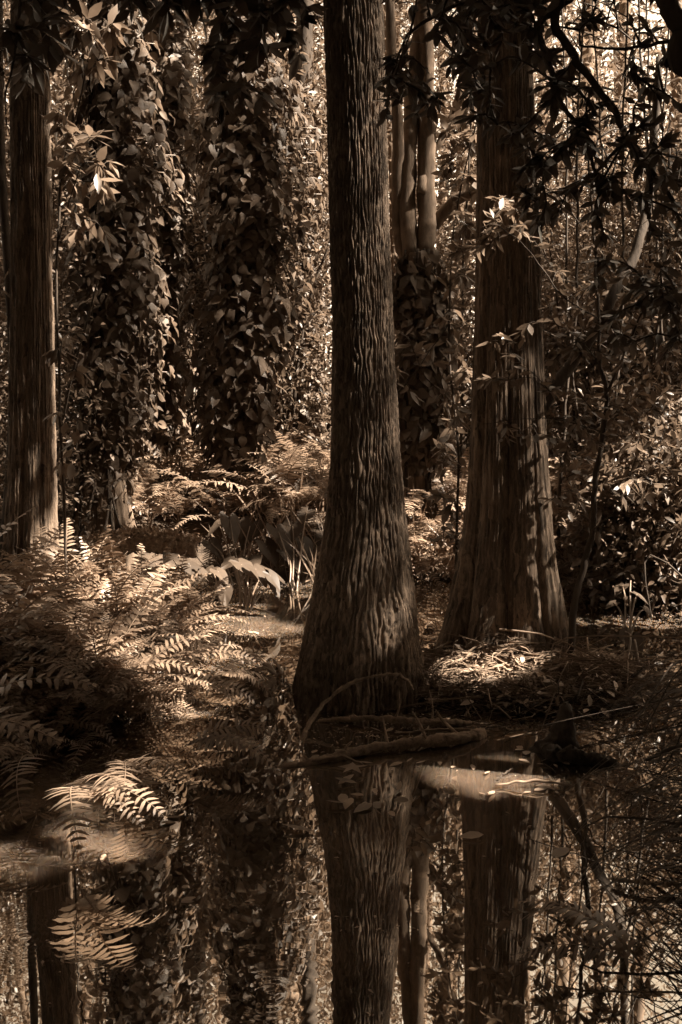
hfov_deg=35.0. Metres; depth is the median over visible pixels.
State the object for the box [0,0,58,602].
cypress tree
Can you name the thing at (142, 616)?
fern
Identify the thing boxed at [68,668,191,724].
fern
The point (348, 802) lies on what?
floating leaf
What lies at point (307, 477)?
fern
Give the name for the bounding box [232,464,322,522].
fern
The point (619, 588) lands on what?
elephant ear
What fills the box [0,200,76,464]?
shrub
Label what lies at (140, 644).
fern
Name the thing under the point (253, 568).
elephant ear
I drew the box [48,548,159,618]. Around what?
fern
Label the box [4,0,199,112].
woodland tree
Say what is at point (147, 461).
fern
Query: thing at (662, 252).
bare sapling
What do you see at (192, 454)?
fern
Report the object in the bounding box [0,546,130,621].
fern
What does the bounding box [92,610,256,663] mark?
fern
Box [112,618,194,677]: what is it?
fern
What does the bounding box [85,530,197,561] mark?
fallen log
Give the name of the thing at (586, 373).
shrub
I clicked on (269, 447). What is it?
fern
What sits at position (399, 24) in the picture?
woodland tree
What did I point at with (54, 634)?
fern
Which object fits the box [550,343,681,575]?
shrub
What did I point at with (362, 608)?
broadleaf tree
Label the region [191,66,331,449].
shrub
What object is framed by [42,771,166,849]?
fern
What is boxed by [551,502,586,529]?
fern
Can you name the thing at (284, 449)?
fern
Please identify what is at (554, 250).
shrub
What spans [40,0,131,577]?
understory sapling
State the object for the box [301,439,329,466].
fern
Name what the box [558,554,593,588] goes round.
fern
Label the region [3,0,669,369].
sky
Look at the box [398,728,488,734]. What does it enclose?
fallen branch
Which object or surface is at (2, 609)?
fern
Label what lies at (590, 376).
shrub
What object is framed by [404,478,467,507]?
fern
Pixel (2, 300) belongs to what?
shrub
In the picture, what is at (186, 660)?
fern
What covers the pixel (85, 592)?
fern
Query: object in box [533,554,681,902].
fallen treetop
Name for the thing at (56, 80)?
shrub
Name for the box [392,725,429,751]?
fallen branch
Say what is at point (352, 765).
floating leaf
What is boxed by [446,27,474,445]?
swamp tree
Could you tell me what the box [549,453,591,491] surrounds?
fern
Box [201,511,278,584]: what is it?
elephant ear
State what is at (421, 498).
fern
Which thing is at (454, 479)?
fern
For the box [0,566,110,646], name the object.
fern
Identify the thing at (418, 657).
fallen branch
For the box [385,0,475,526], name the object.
forked tree
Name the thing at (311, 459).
fern
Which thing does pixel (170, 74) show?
climbing vine
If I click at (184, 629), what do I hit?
fern
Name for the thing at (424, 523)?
fern
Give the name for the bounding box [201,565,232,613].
elephant ear
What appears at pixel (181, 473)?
fern
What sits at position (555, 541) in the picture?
fern
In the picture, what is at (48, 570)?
fern
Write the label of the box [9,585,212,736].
fern
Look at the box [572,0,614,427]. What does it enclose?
bare sapling
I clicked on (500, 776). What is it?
fallen branch
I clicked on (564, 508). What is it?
fern
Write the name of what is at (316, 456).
fern
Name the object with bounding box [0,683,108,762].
fern
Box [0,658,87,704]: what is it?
fern
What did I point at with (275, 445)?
fern
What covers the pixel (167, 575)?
fern
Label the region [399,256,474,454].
shrub
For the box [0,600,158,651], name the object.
fern
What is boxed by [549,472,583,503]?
fern
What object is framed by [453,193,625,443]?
shrub
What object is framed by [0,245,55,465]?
shrub
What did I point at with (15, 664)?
fern
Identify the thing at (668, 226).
shrub
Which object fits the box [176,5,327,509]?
climbing vine
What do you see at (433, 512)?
tree stump
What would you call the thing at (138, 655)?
fern
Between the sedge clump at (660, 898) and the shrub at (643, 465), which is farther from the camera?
the shrub at (643, 465)
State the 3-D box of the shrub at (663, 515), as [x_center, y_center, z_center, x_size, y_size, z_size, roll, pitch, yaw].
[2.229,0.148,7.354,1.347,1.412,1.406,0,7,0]
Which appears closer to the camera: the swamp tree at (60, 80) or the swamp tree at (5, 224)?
the swamp tree at (5, 224)
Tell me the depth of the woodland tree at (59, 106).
12.58 m
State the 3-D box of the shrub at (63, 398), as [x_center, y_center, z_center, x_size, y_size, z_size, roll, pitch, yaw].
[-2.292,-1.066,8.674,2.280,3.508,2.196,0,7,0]
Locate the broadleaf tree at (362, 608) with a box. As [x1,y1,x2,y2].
[292,0,427,716]
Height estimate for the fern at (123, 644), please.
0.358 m
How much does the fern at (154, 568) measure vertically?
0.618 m
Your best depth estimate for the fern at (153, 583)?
6.15 m
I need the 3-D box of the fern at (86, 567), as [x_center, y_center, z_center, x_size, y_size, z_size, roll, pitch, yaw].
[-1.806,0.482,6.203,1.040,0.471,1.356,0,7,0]
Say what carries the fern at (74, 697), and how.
on the ground at (205, 558)
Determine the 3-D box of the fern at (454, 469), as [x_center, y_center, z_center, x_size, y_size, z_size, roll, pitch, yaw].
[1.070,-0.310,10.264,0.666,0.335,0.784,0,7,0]
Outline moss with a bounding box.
[76,524,203,546]
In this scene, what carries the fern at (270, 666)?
on the ground at (205, 558)
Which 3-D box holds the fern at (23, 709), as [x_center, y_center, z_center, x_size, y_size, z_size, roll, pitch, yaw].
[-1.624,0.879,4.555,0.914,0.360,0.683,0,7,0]
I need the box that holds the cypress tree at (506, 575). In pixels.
[433,0,575,669]
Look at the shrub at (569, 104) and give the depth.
13.86 m
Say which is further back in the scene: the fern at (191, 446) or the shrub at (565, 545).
the fern at (191, 446)
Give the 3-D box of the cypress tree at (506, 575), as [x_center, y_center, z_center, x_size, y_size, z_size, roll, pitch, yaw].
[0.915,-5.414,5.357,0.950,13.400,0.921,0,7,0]
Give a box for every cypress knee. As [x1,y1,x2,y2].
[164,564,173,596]
[528,702,580,752]
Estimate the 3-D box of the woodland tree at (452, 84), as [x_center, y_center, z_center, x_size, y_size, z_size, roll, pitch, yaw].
[1.563,-8.561,20.610,6.009,14.337,6.467,0,7,0]
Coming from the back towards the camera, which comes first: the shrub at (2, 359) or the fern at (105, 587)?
the shrub at (2, 359)
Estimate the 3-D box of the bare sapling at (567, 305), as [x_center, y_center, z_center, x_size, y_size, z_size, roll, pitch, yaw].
[2.076,-2.239,9.317,1.078,4.591,0.476,0,7,0]
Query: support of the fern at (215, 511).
on the ground at (205, 558)
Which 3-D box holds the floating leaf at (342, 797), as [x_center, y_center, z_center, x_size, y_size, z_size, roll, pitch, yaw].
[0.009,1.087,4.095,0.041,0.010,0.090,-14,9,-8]
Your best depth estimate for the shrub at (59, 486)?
8.52 m
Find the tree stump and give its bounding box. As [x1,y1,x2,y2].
[421,494,441,532]
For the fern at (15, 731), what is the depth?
4.66 m
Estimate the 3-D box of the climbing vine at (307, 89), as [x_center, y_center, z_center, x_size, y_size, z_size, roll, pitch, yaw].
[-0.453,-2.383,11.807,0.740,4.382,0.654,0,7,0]
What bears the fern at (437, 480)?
on the ground at (205, 558)
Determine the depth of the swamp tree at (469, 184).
19.15 m
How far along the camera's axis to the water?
3.53 m
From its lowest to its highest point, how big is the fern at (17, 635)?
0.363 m
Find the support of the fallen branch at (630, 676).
on the water
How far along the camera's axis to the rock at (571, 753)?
4.48 m
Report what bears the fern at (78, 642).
on the ground at (205, 558)
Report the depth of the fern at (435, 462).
9.84 m
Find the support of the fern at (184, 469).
on the ground at (205, 558)
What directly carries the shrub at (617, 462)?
on the ground at (205, 558)
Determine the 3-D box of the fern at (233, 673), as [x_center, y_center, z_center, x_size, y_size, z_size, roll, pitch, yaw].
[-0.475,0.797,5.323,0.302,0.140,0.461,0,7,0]
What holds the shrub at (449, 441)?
on the ground at (205, 558)
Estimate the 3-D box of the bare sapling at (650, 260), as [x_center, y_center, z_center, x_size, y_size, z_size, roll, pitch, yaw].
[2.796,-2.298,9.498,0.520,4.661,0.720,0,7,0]
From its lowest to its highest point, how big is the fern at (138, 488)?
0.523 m
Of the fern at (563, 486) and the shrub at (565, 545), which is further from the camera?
the fern at (563, 486)
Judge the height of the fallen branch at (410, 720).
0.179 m
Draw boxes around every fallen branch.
[301,672,413,740]
[311,754,363,764]
[317,690,471,726]
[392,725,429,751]
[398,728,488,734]
[410,614,425,685]
[418,665,473,696]
[494,765,518,781]
[495,778,573,786]
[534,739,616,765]
[594,666,644,696]
[611,877,681,886]
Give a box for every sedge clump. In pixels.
[544,782,681,984]
[544,818,681,1023]
[560,715,681,898]
[587,651,681,758]
[593,674,681,819]
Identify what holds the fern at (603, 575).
on the ground at (205, 558)
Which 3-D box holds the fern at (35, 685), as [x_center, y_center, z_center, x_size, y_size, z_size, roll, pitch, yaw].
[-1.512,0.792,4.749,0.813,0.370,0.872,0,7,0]
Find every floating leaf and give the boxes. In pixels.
[98,853,106,861]
[181,897,195,900]
[284,824,314,831]
[337,778,355,782]
[338,762,366,772]
[338,774,353,783]
[338,794,347,801]
[343,798,353,808]
[354,802,371,812]
[373,801,380,807]
[394,796,408,801]
[459,831,483,838]
[536,784,550,787]
[551,847,568,856]
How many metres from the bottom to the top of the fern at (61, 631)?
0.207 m
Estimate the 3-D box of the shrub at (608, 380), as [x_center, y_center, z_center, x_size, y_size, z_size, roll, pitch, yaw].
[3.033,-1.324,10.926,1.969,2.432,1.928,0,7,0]
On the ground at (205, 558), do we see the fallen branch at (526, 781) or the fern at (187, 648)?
the fern at (187, 648)
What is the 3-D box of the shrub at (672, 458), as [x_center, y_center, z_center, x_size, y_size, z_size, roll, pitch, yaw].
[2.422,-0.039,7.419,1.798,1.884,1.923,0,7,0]
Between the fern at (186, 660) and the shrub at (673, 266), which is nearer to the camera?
the fern at (186, 660)
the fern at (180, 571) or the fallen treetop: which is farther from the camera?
the fern at (180, 571)
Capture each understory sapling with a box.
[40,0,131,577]
[394,99,476,566]
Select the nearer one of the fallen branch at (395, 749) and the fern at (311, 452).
the fallen branch at (395, 749)
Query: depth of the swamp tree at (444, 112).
20.24 m
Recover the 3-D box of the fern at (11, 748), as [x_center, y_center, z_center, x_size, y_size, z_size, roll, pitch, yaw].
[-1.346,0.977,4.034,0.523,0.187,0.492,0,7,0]
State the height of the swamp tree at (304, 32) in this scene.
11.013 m
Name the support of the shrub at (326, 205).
on the ground at (205, 558)
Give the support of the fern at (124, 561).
on the ground at (205, 558)
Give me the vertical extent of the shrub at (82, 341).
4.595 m
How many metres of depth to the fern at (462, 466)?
9.13 m
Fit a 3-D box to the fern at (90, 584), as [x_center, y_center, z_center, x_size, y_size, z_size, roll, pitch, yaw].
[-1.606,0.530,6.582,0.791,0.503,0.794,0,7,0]
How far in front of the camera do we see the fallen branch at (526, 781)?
4.22 m
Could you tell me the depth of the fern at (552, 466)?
9.42 m
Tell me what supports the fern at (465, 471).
on the ground at (205, 558)
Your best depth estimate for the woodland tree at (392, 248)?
13.70 m
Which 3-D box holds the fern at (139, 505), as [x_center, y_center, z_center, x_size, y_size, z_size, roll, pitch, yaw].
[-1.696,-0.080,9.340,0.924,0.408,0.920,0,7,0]
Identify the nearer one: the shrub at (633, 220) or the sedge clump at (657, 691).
the sedge clump at (657, 691)
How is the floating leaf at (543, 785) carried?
on the water
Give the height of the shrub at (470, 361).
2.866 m
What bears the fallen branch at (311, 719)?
in the water
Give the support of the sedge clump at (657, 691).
on the ground at (205, 558)
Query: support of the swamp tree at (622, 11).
on the ground at (205, 558)
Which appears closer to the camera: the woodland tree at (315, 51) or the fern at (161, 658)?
the fern at (161, 658)
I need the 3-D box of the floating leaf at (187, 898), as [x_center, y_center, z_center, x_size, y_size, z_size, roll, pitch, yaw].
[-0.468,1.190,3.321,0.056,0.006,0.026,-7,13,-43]
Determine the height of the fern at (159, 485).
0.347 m
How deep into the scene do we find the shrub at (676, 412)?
7.87 m
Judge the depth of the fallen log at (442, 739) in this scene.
4.63 m
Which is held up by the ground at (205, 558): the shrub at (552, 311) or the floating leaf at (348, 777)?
the shrub at (552, 311)
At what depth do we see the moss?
8.12 m
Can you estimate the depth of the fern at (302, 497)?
9.13 m
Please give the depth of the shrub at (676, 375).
9.22 m
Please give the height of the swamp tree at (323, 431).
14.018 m
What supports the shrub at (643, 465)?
on the ground at (205, 558)
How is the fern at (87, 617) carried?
on the ground at (205, 558)
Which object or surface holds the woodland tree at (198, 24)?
on the ground at (205, 558)
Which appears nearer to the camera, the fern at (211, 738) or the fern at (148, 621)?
the fern at (211, 738)
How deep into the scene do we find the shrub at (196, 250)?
10.78 m
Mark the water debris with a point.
(310, 783)
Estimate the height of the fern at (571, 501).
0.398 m
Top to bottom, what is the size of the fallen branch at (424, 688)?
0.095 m
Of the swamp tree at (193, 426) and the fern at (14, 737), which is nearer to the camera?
the fern at (14, 737)
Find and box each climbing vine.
[59,0,184,541]
[125,0,202,480]
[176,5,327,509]
[270,80,329,458]
[392,248,471,504]
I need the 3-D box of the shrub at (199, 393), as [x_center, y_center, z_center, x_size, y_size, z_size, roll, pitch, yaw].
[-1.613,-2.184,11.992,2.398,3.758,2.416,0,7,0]
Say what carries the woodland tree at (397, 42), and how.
on the ground at (205, 558)
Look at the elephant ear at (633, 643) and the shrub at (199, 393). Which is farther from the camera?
the shrub at (199, 393)
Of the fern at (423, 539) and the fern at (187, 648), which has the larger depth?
the fern at (423, 539)
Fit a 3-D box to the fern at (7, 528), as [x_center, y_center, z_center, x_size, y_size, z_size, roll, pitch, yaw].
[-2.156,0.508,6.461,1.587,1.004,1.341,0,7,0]
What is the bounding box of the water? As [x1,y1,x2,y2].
[0,569,681,1023]
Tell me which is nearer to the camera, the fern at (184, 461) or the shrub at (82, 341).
the fern at (184, 461)
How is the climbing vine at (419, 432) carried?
attached to the forked tree at (410, 236)
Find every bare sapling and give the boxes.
[459,33,473,474]
[543,0,588,543]
[543,9,620,485]
[560,0,678,437]
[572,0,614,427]
[596,1,628,474]
[624,2,677,422]
[638,0,680,400]
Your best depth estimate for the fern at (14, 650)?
4.96 m
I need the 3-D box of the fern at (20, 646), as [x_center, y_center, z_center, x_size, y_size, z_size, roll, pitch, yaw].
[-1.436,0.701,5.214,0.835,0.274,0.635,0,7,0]
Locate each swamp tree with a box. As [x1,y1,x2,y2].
[0,1,10,556]
[52,8,67,424]
[63,0,139,570]
[173,25,198,465]
[216,16,252,506]
[283,0,313,451]
[312,0,326,432]
[436,0,448,257]
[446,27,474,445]
[464,18,477,414]
[567,0,595,460]
[592,1,600,392]
[606,2,631,237]
[668,0,681,230]
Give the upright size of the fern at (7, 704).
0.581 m
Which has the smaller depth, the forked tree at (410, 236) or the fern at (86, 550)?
the fern at (86, 550)
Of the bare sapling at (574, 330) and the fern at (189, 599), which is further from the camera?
the bare sapling at (574, 330)
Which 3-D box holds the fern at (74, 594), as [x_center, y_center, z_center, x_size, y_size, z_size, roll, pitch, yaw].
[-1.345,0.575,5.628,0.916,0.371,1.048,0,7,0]
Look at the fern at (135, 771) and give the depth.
4.00 m
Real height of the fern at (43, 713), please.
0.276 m
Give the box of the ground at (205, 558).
[0,378,655,743]
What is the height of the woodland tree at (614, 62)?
9.449 m
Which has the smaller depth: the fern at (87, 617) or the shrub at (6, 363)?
the fern at (87, 617)
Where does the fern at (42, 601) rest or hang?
on the ground at (205, 558)
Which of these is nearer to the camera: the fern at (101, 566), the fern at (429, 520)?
the fern at (101, 566)
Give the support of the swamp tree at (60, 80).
on the ground at (205, 558)
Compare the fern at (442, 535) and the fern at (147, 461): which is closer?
the fern at (442, 535)
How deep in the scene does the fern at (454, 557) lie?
8.34 m
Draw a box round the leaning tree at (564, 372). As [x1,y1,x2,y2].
[545,56,662,411]
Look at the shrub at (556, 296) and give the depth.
10.69 m
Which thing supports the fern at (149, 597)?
on the ground at (205, 558)
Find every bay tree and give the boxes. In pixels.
[0,0,328,118]
[371,0,681,359]
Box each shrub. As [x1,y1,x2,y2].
[0,0,132,412]
[0,158,188,569]
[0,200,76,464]
[0,205,9,493]
[0,236,6,483]
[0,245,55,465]
[0,255,65,481]
[0,283,135,570]
[0,331,60,496]
[1,0,154,464]
[1,4,81,386]
[1,27,211,460]
[2,127,144,457]
[5,126,84,455]
[9,11,198,459]
[52,11,331,441]
[53,226,205,449]
[59,24,325,451]
[62,183,208,461]
[63,15,331,467]
[124,164,275,461]
[134,29,331,452]
[134,101,329,452]
[145,28,391,458]
[177,30,404,462]
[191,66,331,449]
[192,33,330,431]
[198,141,331,455]
[272,27,331,454]
[313,117,417,450]
[395,192,475,445]
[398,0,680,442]
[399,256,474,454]
[399,299,473,451]
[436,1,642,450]
[446,229,572,471]
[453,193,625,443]
[453,221,610,465]
[468,206,608,433]
[539,123,681,463]
[540,147,652,466]
[541,200,681,476]
[543,283,640,463]
[544,218,676,466]
[547,273,681,468]
[548,101,681,421]
[548,228,681,463]
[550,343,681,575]
[551,2,681,421]
[551,414,681,612]
[552,38,668,403]
[557,405,681,607]
[560,414,681,611]
[562,213,681,450]
[567,430,681,622]
[571,390,681,613]
[579,432,681,608]
[581,122,667,305]
[591,363,681,491]
[594,421,681,551]
[598,193,681,367]
[612,77,681,400]
[618,109,681,404]
[625,314,681,415]
[626,98,681,417]
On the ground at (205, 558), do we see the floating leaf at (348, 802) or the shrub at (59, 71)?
the shrub at (59, 71)
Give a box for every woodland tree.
[0,0,203,453]
[3,0,326,428]
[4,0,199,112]
[58,0,412,452]
[170,0,469,235]
[174,1,435,181]
[194,0,476,342]
[205,0,475,260]
[275,0,576,346]
[276,2,436,254]
[314,0,476,297]
[319,4,570,262]
[388,0,658,301]
[395,0,664,289]
[546,28,670,259]
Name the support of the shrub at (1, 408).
on the ground at (205, 558)
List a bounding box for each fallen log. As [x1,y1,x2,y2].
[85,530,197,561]
[272,709,486,767]
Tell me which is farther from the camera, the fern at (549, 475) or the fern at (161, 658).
the fern at (549, 475)
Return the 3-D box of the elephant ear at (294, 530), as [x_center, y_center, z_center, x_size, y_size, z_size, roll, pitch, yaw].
[-0.400,0.302,8.418,0.392,0.603,0.893,0,7,0]
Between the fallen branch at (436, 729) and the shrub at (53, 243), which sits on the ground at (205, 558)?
the shrub at (53, 243)
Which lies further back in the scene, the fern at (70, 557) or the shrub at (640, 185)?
the shrub at (640, 185)
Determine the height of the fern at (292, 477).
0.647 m
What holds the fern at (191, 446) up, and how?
on the ground at (205, 558)
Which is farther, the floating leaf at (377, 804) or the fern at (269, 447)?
the fern at (269, 447)
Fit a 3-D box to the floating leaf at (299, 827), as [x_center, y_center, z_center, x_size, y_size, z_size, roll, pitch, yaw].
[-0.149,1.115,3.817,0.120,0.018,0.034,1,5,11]
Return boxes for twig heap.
[381,626,681,729]
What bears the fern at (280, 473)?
on the ground at (205, 558)
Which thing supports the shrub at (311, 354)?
on the ground at (205, 558)
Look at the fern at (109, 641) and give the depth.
5.51 m
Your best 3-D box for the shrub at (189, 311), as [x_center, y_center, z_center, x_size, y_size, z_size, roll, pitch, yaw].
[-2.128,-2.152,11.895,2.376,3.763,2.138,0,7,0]
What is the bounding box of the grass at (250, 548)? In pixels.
[198,455,634,596]
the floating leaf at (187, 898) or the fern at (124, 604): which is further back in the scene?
the fern at (124, 604)
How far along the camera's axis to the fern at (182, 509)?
9.45 m
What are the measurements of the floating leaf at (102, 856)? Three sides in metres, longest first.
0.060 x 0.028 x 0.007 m
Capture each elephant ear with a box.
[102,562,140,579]
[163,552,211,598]
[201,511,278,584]
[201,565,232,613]
[221,554,284,615]
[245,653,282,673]
[266,506,315,591]
[605,571,651,634]
[619,627,643,661]
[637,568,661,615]
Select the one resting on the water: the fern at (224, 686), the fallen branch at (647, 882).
the fallen branch at (647, 882)
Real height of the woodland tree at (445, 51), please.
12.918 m
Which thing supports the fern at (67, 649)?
on the ground at (205, 558)
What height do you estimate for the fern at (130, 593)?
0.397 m
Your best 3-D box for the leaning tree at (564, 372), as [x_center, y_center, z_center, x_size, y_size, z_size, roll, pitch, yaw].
[1.787,-1.355,7.978,1.102,3.904,0.310,0,7,0]
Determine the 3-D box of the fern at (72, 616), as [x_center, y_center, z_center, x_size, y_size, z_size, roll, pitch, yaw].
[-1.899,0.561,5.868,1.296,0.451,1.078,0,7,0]
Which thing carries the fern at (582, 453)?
on the ground at (205, 558)
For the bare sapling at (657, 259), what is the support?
on the ground at (205, 558)
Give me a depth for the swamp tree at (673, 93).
12.45 m
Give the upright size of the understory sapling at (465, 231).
3.660 m
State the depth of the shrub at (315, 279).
11.18 m
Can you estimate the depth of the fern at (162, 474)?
10.03 m
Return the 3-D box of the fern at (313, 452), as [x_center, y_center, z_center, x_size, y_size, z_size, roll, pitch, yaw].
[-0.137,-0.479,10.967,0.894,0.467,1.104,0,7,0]
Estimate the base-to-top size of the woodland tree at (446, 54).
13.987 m
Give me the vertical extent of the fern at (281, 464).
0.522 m
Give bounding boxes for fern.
[0,506,36,597]
[0,518,129,586]
[0,526,146,632]
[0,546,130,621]
[0,549,105,601]
[0,555,80,595]
[0,559,109,607]
[0,565,94,622]
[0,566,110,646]
[0,573,98,663]
[0,574,126,650]
[0,576,43,653]
[0,579,75,666]
[0,588,14,600]
[0,598,148,633]
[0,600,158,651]
[0,601,167,679]
[0,609,95,678]
[0,615,118,653]
[0,626,205,750]
[0,631,39,749]
[0,631,77,676]
[0,632,118,706]
[0,635,70,694]
[0,636,37,716]
[0,637,50,671]
[0,653,102,714]
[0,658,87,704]
[0,659,92,745]
[0,666,96,745]
[0,675,116,743]
[0,677,22,716]
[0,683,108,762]
[0,693,77,759]
[0,702,55,771]
[0,717,58,742]
[0,742,46,824]
[1,525,104,602]
[1,572,90,624]
[1,618,174,704]
[1,622,108,675]
[2,518,161,606]
[3,645,146,695]
[4,554,86,598]
[4,629,82,671]
[7,579,103,596]
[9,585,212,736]
[10,638,146,704]
[11,610,196,677]
[11,615,150,694]
[15,632,207,728]
[23,554,109,588]
[24,572,176,642]
[26,537,179,580]
[28,597,125,651]
[28,647,181,763]
[29,620,102,680]
[38,620,75,635]
[41,593,159,656]
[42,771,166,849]
[47,555,134,596]
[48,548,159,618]
[55,586,181,629]
[56,616,173,694]
[58,441,191,481]
[59,446,215,498]
[59,537,185,598]
[59,612,163,670]
[61,573,168,635]
[63,610,235,718]
[65,620,235,720]
[67,594,213,674]
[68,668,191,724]
[70,554,211,614]
[72,451,170,495]
[75,586,208,663]
[84,643,216,713]
[87,563,204,646]
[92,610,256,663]
[92,635,237,712]
[97,579,129,636]
[100,753,196,817]
[101,613,253,691]
[103,594,159,634]
[103,632,217,714]
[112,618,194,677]
[112,640,257,720]
[116,539,252,621]
[119,580,171,606]
[121,568,210,628]
[127,466,196,505]
[127,550,228,632]
[128,474,206,502]
[131,482,199,521]
[134,490,226,522]
[136,586,246,699]
[137,441,237,496]
[139,453,201,490]
[139,457,195,494]
[139,569,239,642]
[144,468,291,529]
[148,607,249,641]
[151,601,224,633]
[153,429,208,490]
[153,435,214,465]
[154,444,200,469]
[154,464,243,512]
[155,455,208,493]
[155,642,201,699]
[159,453,205,491]
[161,432,274,479]
[178,444,317,509]
[186,446,294,466]
[187,716,284,770]
[191,447,326,477]
[194,453,290,518]
[197,441,307,477]
[203,463,300,482]
[213,657,273,695]
[217,465,299,495]
[226,457,328,509]
[230,453,303,488]
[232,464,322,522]
[236,459,319,499]
[241,462,300,499]
[248,450,328,494]
[263,431,329,464]
[265,467,329,520]
[266,421,330,457]
[272,430,329,483]
[272,441,330,473]
[274,429,330,458]
[275,443,329,476]
[277,427,329,453]
[283,440,323,461]
[288,455,326,476]
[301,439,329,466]
[308,453,327,461]
[315,505,440,529]
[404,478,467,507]
[404,486,466,517]
[404,487,445,515]
[406,492,461,528]
[406,502,450,538]
[407,519,462,571]
[408,474,463,514]
[408,513,449,535]
[408,520,452,585]
[411,495,581,554]
[411,528,461,579]
[411,545,454,578]
[415,499,462,559]
[428,470,456,480]
[429,556,563,573]
[432,443,464,486]
[436,453,468,502]
[439,470,467,493]
[447,464,460,476]
[452,496,566,509]
[453,447,468,479]
[460,462,558,486]
[519,897,642,968]
[548,439,608,484]
[548,453,599,480]
[548,462,584,492]
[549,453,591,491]
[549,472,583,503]
[551,482,583,495]
[551,482,583,525]
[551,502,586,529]
[553,483,583,514]
[554,508,586,551]
[557,514,611,590]
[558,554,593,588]
[561,556,681,598]
[572,449,592,459]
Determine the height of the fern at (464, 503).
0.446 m
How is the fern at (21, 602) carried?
on the ground at (205, 558)
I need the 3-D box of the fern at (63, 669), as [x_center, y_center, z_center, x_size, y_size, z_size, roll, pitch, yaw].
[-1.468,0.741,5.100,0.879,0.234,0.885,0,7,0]
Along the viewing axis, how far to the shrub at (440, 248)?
14.43 m
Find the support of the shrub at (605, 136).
on the ground at (205, 558)
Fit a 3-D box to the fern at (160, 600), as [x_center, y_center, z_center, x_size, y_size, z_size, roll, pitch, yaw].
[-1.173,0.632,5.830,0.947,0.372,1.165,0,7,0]
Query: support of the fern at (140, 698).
on the ground at (205, 558)
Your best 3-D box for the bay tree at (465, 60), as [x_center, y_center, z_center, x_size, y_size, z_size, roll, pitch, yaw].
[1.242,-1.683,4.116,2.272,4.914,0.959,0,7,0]
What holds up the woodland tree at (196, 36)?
on the ground at (205, 558)
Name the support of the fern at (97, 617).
on the ground at (205, 558)
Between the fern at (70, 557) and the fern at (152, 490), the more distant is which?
the fern at (152, 490)
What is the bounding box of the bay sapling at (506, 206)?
[466,189,681,656]
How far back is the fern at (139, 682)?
5.08 m
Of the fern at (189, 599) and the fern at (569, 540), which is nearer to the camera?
the fern at (189, 599)
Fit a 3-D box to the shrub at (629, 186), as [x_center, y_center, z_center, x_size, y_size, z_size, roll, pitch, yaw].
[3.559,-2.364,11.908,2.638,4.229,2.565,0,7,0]
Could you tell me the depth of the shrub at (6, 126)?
11.35 m
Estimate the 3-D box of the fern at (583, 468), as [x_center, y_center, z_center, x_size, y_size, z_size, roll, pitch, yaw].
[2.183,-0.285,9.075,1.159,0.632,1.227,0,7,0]
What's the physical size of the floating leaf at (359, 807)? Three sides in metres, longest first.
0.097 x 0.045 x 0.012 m
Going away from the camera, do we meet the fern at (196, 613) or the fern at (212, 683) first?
the fern at (212, 683)
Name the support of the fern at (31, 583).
on the ground at (205, 558)
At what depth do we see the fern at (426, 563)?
8.52 m
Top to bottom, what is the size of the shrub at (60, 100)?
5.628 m
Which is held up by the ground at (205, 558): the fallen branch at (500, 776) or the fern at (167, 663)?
the fern at (167, 663)
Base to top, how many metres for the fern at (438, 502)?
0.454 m
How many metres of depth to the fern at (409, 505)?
8.84 m
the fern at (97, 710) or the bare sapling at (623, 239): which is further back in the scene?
the bare sapling at (623, 239)
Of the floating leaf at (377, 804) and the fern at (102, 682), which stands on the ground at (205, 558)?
the fern at (102, 682)
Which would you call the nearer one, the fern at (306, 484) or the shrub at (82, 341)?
the fern at (306, 484)
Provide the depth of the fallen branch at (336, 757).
4.48 m
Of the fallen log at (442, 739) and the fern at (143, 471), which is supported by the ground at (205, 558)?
the fern at (143, 471)
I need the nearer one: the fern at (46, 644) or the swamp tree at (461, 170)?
the fern at (46, 644)
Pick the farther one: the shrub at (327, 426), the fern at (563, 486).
the shrub at (327, 426)
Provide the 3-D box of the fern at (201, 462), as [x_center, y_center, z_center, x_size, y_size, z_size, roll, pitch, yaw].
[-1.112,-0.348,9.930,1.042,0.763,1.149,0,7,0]
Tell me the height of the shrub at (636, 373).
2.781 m
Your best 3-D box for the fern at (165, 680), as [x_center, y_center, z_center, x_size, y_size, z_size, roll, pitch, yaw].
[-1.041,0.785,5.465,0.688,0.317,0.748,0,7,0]
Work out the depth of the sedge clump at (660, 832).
3.37 m
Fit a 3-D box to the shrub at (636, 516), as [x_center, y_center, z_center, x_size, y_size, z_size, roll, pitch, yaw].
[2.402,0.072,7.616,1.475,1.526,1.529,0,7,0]
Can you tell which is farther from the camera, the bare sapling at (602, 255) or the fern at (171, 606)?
the bare sapling at (602, 255)
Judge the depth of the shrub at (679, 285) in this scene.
9.63 m
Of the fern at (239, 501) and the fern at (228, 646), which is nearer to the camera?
the fern at (228, 646)
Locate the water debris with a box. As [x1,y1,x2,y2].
[0,579,681,1016]
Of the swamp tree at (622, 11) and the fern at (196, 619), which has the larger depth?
the swamp tree at (622, 11)
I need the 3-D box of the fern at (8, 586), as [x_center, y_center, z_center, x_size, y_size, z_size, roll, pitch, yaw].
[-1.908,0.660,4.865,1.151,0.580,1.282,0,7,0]
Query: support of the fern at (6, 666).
on the ground at (205, 558)

